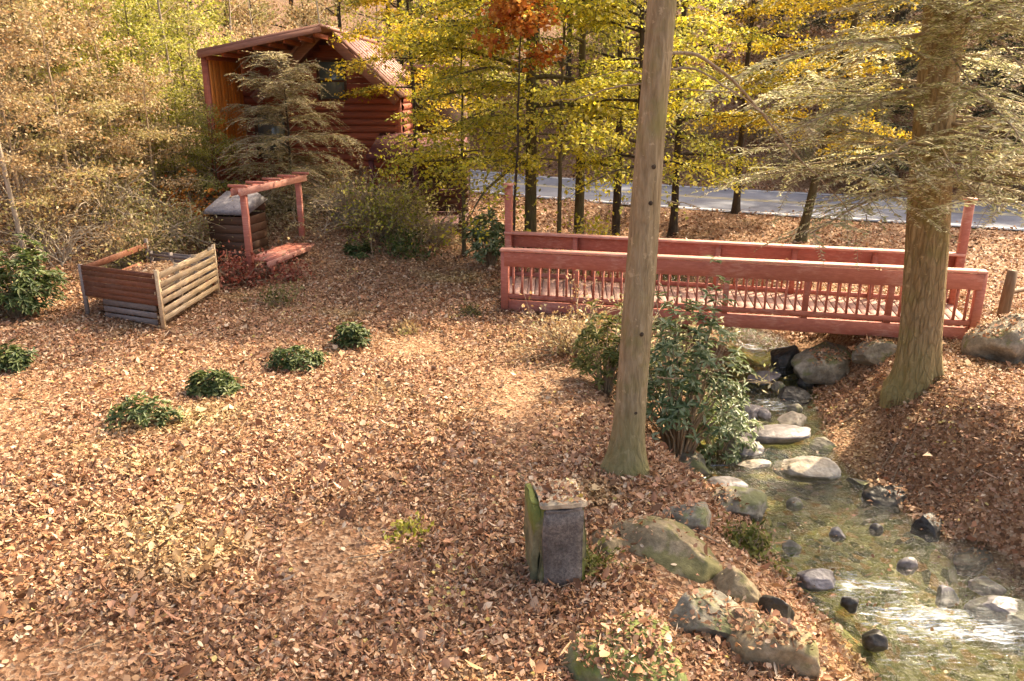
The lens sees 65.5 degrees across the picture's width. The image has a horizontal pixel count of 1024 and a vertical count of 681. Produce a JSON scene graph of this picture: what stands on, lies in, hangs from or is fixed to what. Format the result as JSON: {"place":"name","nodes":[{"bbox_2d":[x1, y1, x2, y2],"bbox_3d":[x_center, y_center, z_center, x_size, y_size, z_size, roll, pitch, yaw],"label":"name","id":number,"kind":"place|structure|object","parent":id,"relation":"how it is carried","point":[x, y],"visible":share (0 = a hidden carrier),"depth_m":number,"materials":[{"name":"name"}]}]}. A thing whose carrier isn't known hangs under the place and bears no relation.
{"place":"outdoors","nodes":[
{"label":"outdoors","id":0,"kind":"place"},
{"bbox_2d":[0,0,1023,680],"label":"ground","id":1,"kind":"structure","parent":0,"point":[332,540],"depth_m":10.39,"materials":[{"name":"soil"}]},
{"bbox_2d":[0,339,38,372],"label":"evergreen clump","id":2,"kind":"object","parent":1,"relation":"on","point":[17,360],"visible":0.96,"depth_m":12.09,"materials":[{"name":"green plant"}]},
{"bbox_2d":[0,233,68,316],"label":"rhododendron","id":3,"kind":"object","parent":1,"relation":"on","point":[27,282],"visible":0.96,"depth_m":14.88,"materials":[{"name":"green plant"}]},
{"bbox_2d":[0,0,75,149],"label":"beech sapling","id":4,"kind":"object","parent":1,"relation":"on","point":[25,48],"visible":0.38,"depth_m":17.89,"materials":[{"name":"beige plant"}]},
{"bbox_2d":[0,50,99,238],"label":"beech sapling","id":5,"kind":"object","parent":1,"relation":"on","point":[27,162],"visible":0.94,"depth_m":16.28,"materials":[{"name":"beige plant"}]},
{"bbox_2d":[0,107,102,182],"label":"hillside brush","id":6,"kind":"object","parent":1,"relation":"on","point":[39,138],"visible":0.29,"depth_m":18.09,"materials":[{"name":"brown plant"}]},
{"bbox_2d":[0,130,105,212],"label":"bare shrub","id":7,"kind":"object","parent":1,"relation":"on","point":[23,183],"visible":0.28,"depth_m":17.50,"materials":[{"name":"brown plant"}]},
{"bbox_2d":[0,0,109,138],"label":"brushy tree","id":8,"kind":"object","parent":1,"relation":"on","point":[25,70],"visible":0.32,"depth_m":18.17,"materials":[{"name":"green plant"}]},
{"bbox_2d":[0,175,127,254],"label":"hillside brush","id":9,"kind":"object","parent":1,"relation":"on","point":[53,218],"visible":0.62,"depth_m":16.87,"materials":[{"name":"beige plant"}]},
{"bbox_2d":[0,0,132,122],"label":"beech sapling","id":10,"kind":"object","parent":1,"relation":"on","point":[50,25],"visible":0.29,"depth_m":18.91,"materials":[{"name":"beige plant"}]},
{"bbox_2d":[0,191,135,269],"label":"bare shrub","id":11,"kind":"object","parent":1,"relation":"on","point":[68,251],"visible":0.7,"depth_m":16.75,"materials":[{"name":"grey plant"}]},
{"bbox_2d":[4,84,143,181],"bbox_3d":[-10.835,-5.013,19.082,3.861,2.264,3.508,-16,24,-41],"label":"hillside brush","id":12,"kind":"object","parent":1,"relation":"on","point":[90,143],"visible":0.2,"depth_m":18.90,"materials":[{"name":"brown plant"}]},
{"bbox_2d":[0,0,156,219],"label":"beech sapling","id":13,"kind":"object","parent":1,"relation":"on","point":[90,108],"visible":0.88,"depth_m":17.04,"materials":[{"name":"beige plant"}]},
{"bbox_2d":[0,143,161,240],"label":"hillside brush","id":14,"kind":"object","parent":1,"relation":"on","point":[96,189],"visible":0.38,"depth_m":17.68,"materials":[{"name":"beige plant"}]},
{"bbox_2d":[17,0,151,165],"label":"yellow green tree","id":15,"kind":"object","parent":1,"relation":"on","point":[77,62],"visible":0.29,"depth_m":19.91,"materials":[{"name":"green plant"}]},
{"bbox_2d":[12,153,183,227],"bbox_3d":[-9.668,-3.331,18.155,3.574,1.884,3.060,16,24,42],"label":"bare shrub","id":16,"kind":"object","parent":1,"relation":"on","point":[110,205],"visible":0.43,"depth_m":17.82,"materials":[{"name":"brown plant"}]},
{"bbox_2d":[26,0,189,174],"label":"beech sapling","id":17,"kind":"object","parent":1,"relation":"on","point":[102,87],"visible":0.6,"depth_m":19.10,"materials":[{"name":"beige plant"}]},
{"bbox_2d":[48,148,191,225],"bbox_3d":[-9.345,-3.495,18.738,3.539,2.076,3.216,12,21,33],"label":"hillside brush","id":18,"kind":"object","parent":1,"relation":"on","point":[135,198],"visible":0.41,"depth_m":18.54,"materials":[{"name":"brown plant"}]},
{"bbox_2d":[48,201,217,280],"bbox_3d":[-8.286,-2.052,17.246,3.605,1.872,2.815,-9,20,-27],"label":"hillside brush","id":19,"kind":"object","parent":1,"relation":"on","point":[125,263],"visible":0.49,"depth_m":17.20,"materials":[{"name":"beige plant"}]},
{"bbox_2d":[67,0,203,165],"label":"yellow green tree","id":20,"kind":"object","parent":1,"relation":"on","point":[134,19],"visible":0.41,"depth_m":21.14,"materials":[{"name":"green plant"}]},
{"bbox_2d":[81,195,203,268],"bbox_3d":[-8.296,-2.286,17.966,2.470,1.846,2.900,0,18,0],"label":"dark brush","id":21,"kind":"object","parent":1,"relation":"on","point":[170,249],"visible":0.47,"depth_m":17.59,"materials":[{"name":"beige plant"}]},
{"bbox_2d":[76,0,211,170],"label":"yellow green tree","id":22,"kind":"object","parent":1,"relation":"on","point":[149,38],"visible":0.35,"depth_m":22.31,"materials":[{"name":"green plant"}]},
{"bbox_2d":[104,389,183,433],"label":"evergreen clump","id":23,"kind":"object","parent":1,"relation":"on","point":[136,413],"visible":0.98,"depth_m":10.09,"materials":[{"name":"green plant"}]},
{"bbox_2d":[78,238,220,329],"bbox_3d":[-7.120,-1.097,15.791,1.945,1.320,3.285,0,18,0],"label":"compost bin","id":24,"kind":"object","parent":1,"relation":"on","point":[98,285],"visible":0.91,"depth_m":14.81,"materials":[{"name":"brown wood"}]},
{"bbox_2d":[96,53,225,207],"bbox_3d":[-8.774,-4.925,19.596,2.986,4.103,2.866,-7,19,-21],"label":"beech sapling","id":25,"kind":"object","parent":1,"relation":"on","point":[143,135],"visible":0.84,"depth_m":19.19,"materials":[{"name":"beige plant"}]},
{"bbox_2d":[100,183,235,257],"bbox_3d":[-7.854,-2.714,18.626,2.923,1.887,3.218,0,18,0],"label":"hillside brush","id":26,"kind":"object","parent":1,"relation":"on","point":[196,228],"visible":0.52,"depth_m":18.46,"materials":[{"name":"beige plant"}]},
{"bbox_2d":[128,0,210,168],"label":"brushy tree","id":27,"kind":"object","parent":1,"relation":"on","point":[189,55],"visible":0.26,"depth_m":22.89,"materials":[{"name":"green plant"}]},
{"bbox_2d":[132,84,210,202],"bbox_3d":[-8.978,-4.952,20.974,2.138,3.523,2.323,11,20,31],"label":"yellow green tree","id":28,"kind":"object","parent":1,"relation":"on","point":[185,140],"visible":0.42,"depth_m":20.78,"materials":[{"name":"green plant"}]},
{"bbox_2d":[122,156,224,233],"bbox_3d":[-8.016,-3.634,19.751,2.538,1.760,2.560,0,18,0],"label":"orange shrub","id":29,"kind":"object","parent":1,"relation":"on","point":[209,190],"visible":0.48,"depth_m":19.69,"materials":[{"name":"beige plant"}]},
{"bbox_2d":[132,148,234,224],"bbox_3d":[-8.686,-3.782,20.321,2.964,2.216,3.480,15,23,39],"label":"dark brush","id":30,"kind":"object","parent":1,"relation":"on","point":[178,192],"visible":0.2,"depth_m":20.36,"materials":[{"name":"brown plant"}]},
{"bbox_2d":[136,0,243,175],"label":"yellow green tree","id":31,"kind":"object","parent":1,"relation":"on","point":[221,40],"visible":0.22,"depth_m":25.05,"materials":[{"name":"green plant"}]},
{"bbox_2d":[153,0,245,147],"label":"yellow wood tree","id":32,"kind":"object","parent":1,"relation":"on","point":[214,19],"visible":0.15,"depth_m":37.55,"materials":[{"name":"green plant"}]},
{"bbox_2d":[177,76,246,207],"bbox_3d":[-8.354,-5.139,21.927,2.412,4.194,2.635,-8,19,-25],"label":"brushy tree","id":33,"kind":"object","parent":1,"relation":"on","point":[200,100],"visible":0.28,"depth_m":21.60,"materials":[{"name":"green plant"}]},
{"bbox_2d":[177,102,251,206],"bbox_3d":[-7.764,-4.586,20.864,2.091,3.171,1.924,0,18,1],"label":"yellow green tree","id":34,"kind":"object","parent":1,"relation":"on","point":[222,145],"visible":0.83,"depth_m":20.64,"materials":[{"name":"green plant"}]},
{"bbox_2d":[183,368,245,398],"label":"evergreen clump","id":35,"kind":"object","parent":1,"relation":"on","point":[221,384],"visible":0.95,"depth_m":11.15,"materials":[{"name":"green plant"}]},
{"bbox_2d":[203,191,268,264],"bbox_3d":[-6.552,-2.583,19.097,1.120,1.885,1.020,4,18,11],"label":"storage box","id":36,"kind":"object","parent":1,"relation":"on","point":[223,204],"visible":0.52,"depth_m":18.76,"materials":[{"name":"brown wood"}]},
{"bbox_2d":[193,235,284,291],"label":"red shrub","id":37,"kind":"object","parent":1,"relation":"on","point":[234,277],"visible":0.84,"depth_m":17.41,"materials":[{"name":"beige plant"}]},
{"bbox_2d":[217,0,285,37],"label":"tree","id":38,"kind":"object","parent":1,"relation":"on","point":[254,12],"visible":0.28,"depth_m":36.12,"materials":[{"name":"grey plant"}]},
{"bbox_2d":[227,172,314,281],"bbox_3d":[-5.399,-2.521,18.551,0.660,2.488,3.014,4,18,13],"label":"garden arbour","id":39,"kind":"object","parent":1,"relation":"on","point":[275,253],"visible":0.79,"depth_m":18.09,"materials":[{"name":"red wood"}]},
{"bbox_2d":[239,274,305,309],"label":"bramble","id":40,"kind":"object","parent":1,"relation":"on","point":[272,295],"visible":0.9,"depth_m":16.00,"materials":[{"name":"beige plant"}]},
{"bbox_2d":[216,50,371,244],"bbox_3d":[-5.732,-5.037,21.090,4.623,4.998,5.171,5,18,15],"label":"young hemlock","id":41,"kind":"object","parent":1,"relation":"on","point":[289,101],"visible":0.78,"depth_m":20.51,"materials":[{"name":"green plant"}]},
{"bbox_2d":[264,345,329,371],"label":"evergreen clump","id":42,"kind":"object","parent":1,"relation":"on","point":[300,355],"visible":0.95,"depth_m":12.17,"materials":[{"name":"green plant"}]},
{"bbox_2d":[280,0,327,28],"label":"tree","id":43,"kind":"object","parent":1,"relation":"on","point":[303,9],"visible":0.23,"depth_m":37.84,"materials":[{"name":"grey plant"}]},
{"bbox_2d":[196,23,474,239],"bbox_3d":[-4.722,-6.827,25.945,7.044,6.018,10.505,0,18,0],"label":"cabin","id":44,"kind":"object","parent":1,"relation":"on","point":[366,123],"visible":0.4,"depth_m":23.24,"materials":[{"name":"red wood"}]},
{"bbox_2d":[254,112,287,157],"bbox_3d":[-7.100,-6.064,23.556,0.960,1.320,0.062,0,18,0],"label":"window","id":45,"kind":"structure","parent":44,"relation":"in","point":[263,129],"depth_m":23.52,"materials":[{"name":"grey glass"}]},
{"bbox_2d":[316,60,347,99],"bbox_3d":[-5.230,-7.552,23.122,0.840,1.120,0.067,0,18,0],"label":"window","id":46,"kind":"structure","parent":44,"relation":"in","point":[330,86],"depth_m":23.12,"materials":[{"name":"grey glass"}]},
{"bbox_2d":[288,176,388,237],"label":"bare shrub","id":47,"kind":"object","parent":1,"relation":"on","point":[329,212],"visible":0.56,"depth_m":20.21,"materials":[{"name":"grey plant"}]},
{"bbox_2d":[327,321,371,350],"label":"evergreen clump","id":48,"kind":"object","parent":1,"relation":"on","point":[353,335],"visible":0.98,"depth_m":13.33,"materials":[{"name":"green plant"}]},
{"bbox_2d":[277,166,451,258],"bbox_3d":[-3.847,-3.469,20.683,4.739,2.162,4.277,0,18,0],"label":"bare shrub","id":49,"kind":"object","parent":1,"relation":"on","point":[359,215],"visible":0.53,"depth_m":20.18,"materials":[{"name":"beige plant"}]},
{"bbox_2d":[320,158,455,245],"bbox_3d":[-3.157,-3.499,20.301,3.441,2.285,3.637,0,18,0],"label":"bushy shrub","id":50,"kind":"object","parent":1,"relation":"on","point":[382,226],"visible":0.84,"depth_m":19.95,"materials":[{"name":"green plant"}]},
{"bbox_2d":[337,170,471,249],"bbox_3d":[-2.967,-3.295,21.033,3.654,2.359,4.022,-15,23,-40],"label":"hillside brush","id":51,"kind":"object","parent":1,"relation":"on","point":[428,230],"visible":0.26,"depth_m":20.56,"materials":[{"name":"green plant"}]},
{"bbox_2d":[321,0,489,217],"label":"golden tree","id":52,"kind":"object","parent":1,"relation":"on","point":[369,92],"visible":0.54,"depth_m":21.13,"materials":[{"name":"yellow plant"}]},
{"bbox_2d":[377,218,441,261],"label":"bushy shrub","id":53,"kind":"object","parent":1,"relation":"on","point":[397,247],"visible":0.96,"depth_m":19.66,"materials":[{"name":"green plant"}]},
{"bbox_2d":[382,511,444,552],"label":"fern clump","id":54,"kind":"object","parent":1,"relation":"on","point":[402,524],"visible":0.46,"depth_m":7.63,"materials":[{"name":"yellow plant"}]},
{"bbox_2d":[366,186,478,251],"bbox_3d":[-2.216,-3.144,21.226,3.060,1.884,3.574,6,18,18],"label":"bare shrub","id":55,"kind":"object","parent":1,"relation":"on","point":[432,242],"visible":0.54,"depth_m":20.82,"materials":[{"name":"plant"}]},
{"bbox_2d":[377,0,557,256],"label":"understory maple","id":56,"kind":"object","parent":1,"relation":"on","point":[421,114],"visible":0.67,"depth_m":18.79,"materials":[{"name":"yellow plant"}]},
{"bbox_2d":[461,206,504,265],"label":"rhododendron","id":57,"kind":"object","parent":1,"relation":"on","point":[494,246],"visible":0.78,"depth_m":18.82,"materials":[{"name":"green plant"}]},
{"bbox_2d":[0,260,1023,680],"bbox_3d":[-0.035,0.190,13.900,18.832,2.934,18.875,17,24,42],"label":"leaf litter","id":58,"kind":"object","parent":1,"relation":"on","point":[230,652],"visible":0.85,"depth_m":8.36,"materials":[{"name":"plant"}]},
{"bbox_2d":[0,0,1023,351],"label":"hillside leaf litter","id":59,"kind":"object","parent":1,"relation":"on","point":[712,236],"visible":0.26,"depth_m":20.19,"materials":[{"name":"plant"}]},
{"bbox_2d":[4,311,1022,680],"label":"fallen twigs","id":60,"kind":"object","parent":1,"relation":"on","point":[422,451],"visible":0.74,"depth_m":10.18,"materials":[{"name":"wood"}]},
{"bbox_2d":[463,0,570,247],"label":"orange tree","id":61,"kind":"object","parent":1,"relation":"on","point":[506,13],"visible":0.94,"depth_m":16.44,"materials":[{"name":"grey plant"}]},
{"bbox_2d":[363,0,677,252],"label":"yellow maple","id":62,"kind":"object","parent":1,"relation":"on","point":[530,206],"visible":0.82,"depth_m":18.14,"materials":[{"name":"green plant"}]},
{"bbox_2d":[523,478,586,587],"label":"stone pillar","id":63,"kind":"structure","parent":1,"relation":"on","point":[555,541],"depth_m":6.70,"materials":[{"name":"stone"}]},
{"bbox_2d":[492,269,622,368],"bbox_3d":[0.872,-0.233,12.790,2.357,1.477,2.568,0,18,0],"label":"bare shrub","id":64,"kind":"object","parent":1,"relation":"on","point":[559,336],"visible":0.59,"depth_m":12.66,"materials":[{"name":"beige plant"}]},
{"bbox_2d":[432,0,686,249],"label":"understory maple","id":65,"kind":"object","parent":1,"relation":"on","point":[558,92],"visible":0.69,"depth_m":17.37,"materials":[{"name":"yellow plant"}]},
{"bbox_2d":[425,0,736,233],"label":"yellow maple","id":66,"kind":"object","parent":1,"relation":"on","point":[579,197],"visible":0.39,"depth_m":19.84,"materials":[{"name":"yellow leaves"},{"name":"olive brown bark"}]},
{"bbox_2d":[568,299,622,395],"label":"rhododendron","id":67,"kind":"object","parent":1,"relation":"on","point":[609,356],"visible":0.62,"depth_m":11.30,"materials":[{"name":"green leaves"},{"name":"tan twig bark"}]},
{"bbox_2d":[579,532,628,590],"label":"fern clump","id":68,"kind":"object","parent":1,"relation":"on","point":[592,565],"visible":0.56,"depth_m":7.00,"materials":[{"name":"green plant"}]},
{"bbox_2d":[561,611,687,680],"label":"boulder","id":69,"kind":"object","parent":1,"relation":"on","point":[579,670],"visible":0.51,"depth_m":5.70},
{"bbox_2d":[546,0,731,252],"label":"slender tree","id":70,"kind":"object","parent":1,"relation":"on","point":[616,217],"visible":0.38,"depth_m":21.94,"materials":[{"name":"brown plant"}]},
{"bbox_2d":[533,0,753,202],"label":"slender tree","id":71,"kind":"object","parent":1,"relation":"on","point":[608,6],"visible":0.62,"depth_m":17.70,"materials":[{"name":"yellow plant"}]},
{"bbox_2d":[526,280,784,402],"bbox_3d":[2.121,0.011,12.385,3.325,2.288,3.127,-5,18,-16],"label":"bare shrub","id":72,"kind":"object","parent":1,"relation":"on","point":[652,340],"visible":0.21,"depth_m":12.47,"materials":[{"name":"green plant"}]},
{"bbox_2d":[608,514,722,582],"bbox_3d":[1.382,1.978,7.412,1.267,0.605,0.862,10,16,42],"label":"boulder","id":73,"kind":"object","parent":1,"relation":"on","point":[667,547],"visible":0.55,"depth_m":7.21,"materials":[{"name":"stone"}]},
{"bbox_2d":[662,502,710,530],"bbox_3d":[1.752,1.748,7.853,0.522,0.335,0.392,-10,14,-10],"label":"boulder","id":74,"kind":"object","parent":1,"relation":"on","point":[697,518],"visible":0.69,"depth_m":7.71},
{"bbox_2d":[617,255,757,455],"bbox_3d":[2.421,0.299,11.379,1.955,3.137,1.533,0,18,0],"label":"rhododendron","id":75,"kind":"object","parent":1,"relation":"on","point":[677,437],"visible":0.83,"depth_m":11.08,"materials":[{"name":"green plant"}]},
{"bbox_2d":[586,3,799,237],"bbox_3d":[5.119,-8.288,22.483,6.222,11.351,7.159,0,18,0],"label":"slender tree","id":76,"kind":"object","parent":1,"relation":"on","point":[673,220],"visible":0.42,"depth_m":22.33,"materials":[{"name":"yellow plant"}]},
{"bbox_2d":[550,0,854,478],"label":"tall tree","id":77,"kind":"object","parent":1,"relation":"on","point":[626,452],"visible":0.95,"depth_m":8.16,"materials":[{"name":"beige plant"}]},
{"bbox_2d":[668,588,739,637],"bbox_3d":[1.596,2.329,6.483,0.631,0.552,0.532,6,19,19],"label":"boulder","id":78,"kind":"object","parent":1,"relation":"on","point":[679,610],"visible":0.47,"depth_m":6.33,"materials":[{"name":"stone"}]},
{"bbox_2d":[695,381,763,471],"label":"rhododendron","id":79,"kind":"object","parent":1,"relation":"on","point":[709,449],"visible":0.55,"depth_m":11.72,"materials":[{"name":"green plant"}]},
{"bbox_2d":[713,567,760,602],"bbox_3d":[1.867,2.168,6.819,0.534,0.468,0.341,12,20,32],"label":"boulder","id":80,"kind":"object","parent":1,"relation":"on","point":[740,585],"visible":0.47,"depth_m":6.69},
{"bbox_2d":[707,486,767,522],"bbox_3d":[2.896,2.154,10.517,0.933,0.438,0.682,-5,13,-4],"label":"boulder","id":81,"kind":"object","parent":1,"relation":"on","point":[757,506],"visible":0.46,"depth_m":10.31,"materials":[{"name":"stone"}]},
{"bbox_2d":[500,183,988,339],"bbox_3d":[3.830,-1.456,14.944,8.817,2.490,2.020,5,18,15],"label":"footbridge","id":82,"kind":"object","parent":1,"relation":"on","point":[806,307],"visible":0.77,"depth_m":14.68,"materials":[{"name":"red wood"}]},
{"bbox_2d":[666,0,837,213],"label":"golden tree","id":83,"kind":"object","parent":1,"relation":"on","point":[736,206],"visible":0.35,"depth_m":24.30,"materials":[{"name":"yellow plant"}]},
{"bbox_2d":[711,504,795,584],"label":"fern clump","id":84,"kind":"object","parent":1,"relation":"on","point":[753,540],"visible":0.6,"depth_m":7.75,"materials":[{"name":"green plant"}]},
{"bbox_2d":[725,613,819,680],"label":"boulder","id":85,"kind":"object","parent":1,"relation":"on","point":[804,661],"visible":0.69,"depth_m":5.89,"materials":[{"name":"stone"}]},
{"bbox_2d":[722,0,841,97],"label":"tree","id":86,"kind":"object","parent":1,"relation":"on","point":[769,32],"visible":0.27,"depth_m":35.40,"materials":[{"name":"yellow plant"}]},
{"bbox_2d":[770,345,799,376],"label":"boulder","id":87,"kind":"object","parent":1,"relation":"on","point":[782,356],"visible":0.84,"depth_m":14.74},
{"bbox_2d":[796,568,835,591],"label":"boulder","id":88,"kind":"object","parent":1,"relation":"on","point":[821,579],"visible":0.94,"depth_m":9.04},
{"bbox_2d":[791,341,851,384],"bbox_3d":[5.662,0.443,14.362,1.017,0.674,1.508,14,22,37],"label":"boulder","id":89,"kind":"object","parent":1,"relation":"on","point":[805,370],"visible":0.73,"depth_m":13.90,"materials":[{"name":"stone"}]},
{"bbox_2d":[698,0,964,242],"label":"golden tree","id":90,"kind":"object","parent":1,"relation":"on","point":[803,5],"visible":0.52,"depth_m":21.45,"materials":[{"name":"yellow plant"}]},
{"bbox_2d":[763,1,920,107],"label":"dark hemlock","id":91,"kind":"object","parent":1,"relation":"on","point":[816,21],"visible":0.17,"depth_m":33.65,"materials":[{"name":"green plant"}]},
{"bbox_2d":[665,0,1023,408],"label":"hemlock tree","id":92,"kind":"object","parent":1,"relation":"on","point":[947,27],"visible":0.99,"depth_m":10.58,"materials":[{"name":"green plant"}]},
{"bbox_2d":[851,339,896,364],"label":"boulder","id":93,"kind":"object","parent":1,"relation":"on","point":[875,353],"visible":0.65,"depth_m":13.53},
{"bbox_2d":[830,1,922,191],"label":"dark hemlock","id":94,"kind":"object","parent":1,"relation":"on","point":[904,106],"visible":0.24,"depth_m":29.91,"materials":[{"name":"green plant"}]},
{"bbox_2d":[861,484,906,512],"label":"boulder","id":95,"kind":"object","parent":1,"relation":"on","point":[875,494],"visible":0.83,"depth_m":10.64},
{"bbox_2d":[910,512,942,542],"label":"boulder","id":96,"kind":"object","parent":1,"relation":"on","point":[929,526],"visible":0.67,"depth_m":10.03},
{"bbox_2d":[877,0,1023,110],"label":"dark hemlock","id":97,"kind":"object","parent":1,"relation":"on","point":[907,70],"visible":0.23,"depth_m":30.42,"materials":[{"name":"green plant"}]},
{"bbox_2d":[953,546,992,575],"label":"boulder","id":98,"kind":"object","parent":1,"relation":"on","point":[965,569],"visible":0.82,"depth_m":9.60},
{"bbox_2d":[956,0,1023,159],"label":"dark hemlock","id":99,"kind":"object","parent":1,"relation":"on","point":[977,113],"visible":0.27,"depth_m":29.66,"materials":[{"name":"green plant"}]},
{"bbox_2d":[961,313,1023,363],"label":"boulder","id":100,"kind":"object","parent":1,"relation":"on","point":[1003,349],"visible":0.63,"depth_m":12.50,"materials":[{"name":"stone"}]},
{"bbox_2d":[996,269,1023,318],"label":"wooden post","id":101,"kind":"object","parent":1,"relation":"on","point":[1009,290],"visible":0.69,"depth_m":13.79,"materials":[{"name":"brown wood"}]},
{"bbox_2d":[470,169,1023,230],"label":"road","id":102,"kind":"structure","parent":0,"point":[762,201],"depth_m":28.59,"materials":[{"name":"asphalt"}]},
{"bbox_2d":[621,252,1023,680],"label":"stream water","id":103,"kind":"structure","parent":0,"point":[846,550],"depth_m":9.64,"materials":[{"name":"green liquid"}]},
{"bbox_2d":[743,424,810,444],"bbox_3d":[4.077,1.470,12.354,1.054,0.276,0.529,4,18,13],"label":"boulder","id":104,"kind":"object","parent":103,"relation":"in","point":[776,434],"visible":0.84,"depth_m":12.20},
{"bbox_2d":[773,456,840,483],"bbox_3d":[4.243,1.851,11.457,0.924,0.367,0.598,5,12,19],"label":"boulder","id":105,"kind":"object","parent":103,"relation":"in","point":[812,468],"visible":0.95,"depth_m":11.32,"materials":[{"name":"stone"}]},
{"bbox_2d":[963,595,1023,632],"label":"boulder","id":106,"kind":"object","parent":103,"relation":"in","point":[1001,605],"visible":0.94,"depth_m":8.89,"materials":[{"name":"stone"}]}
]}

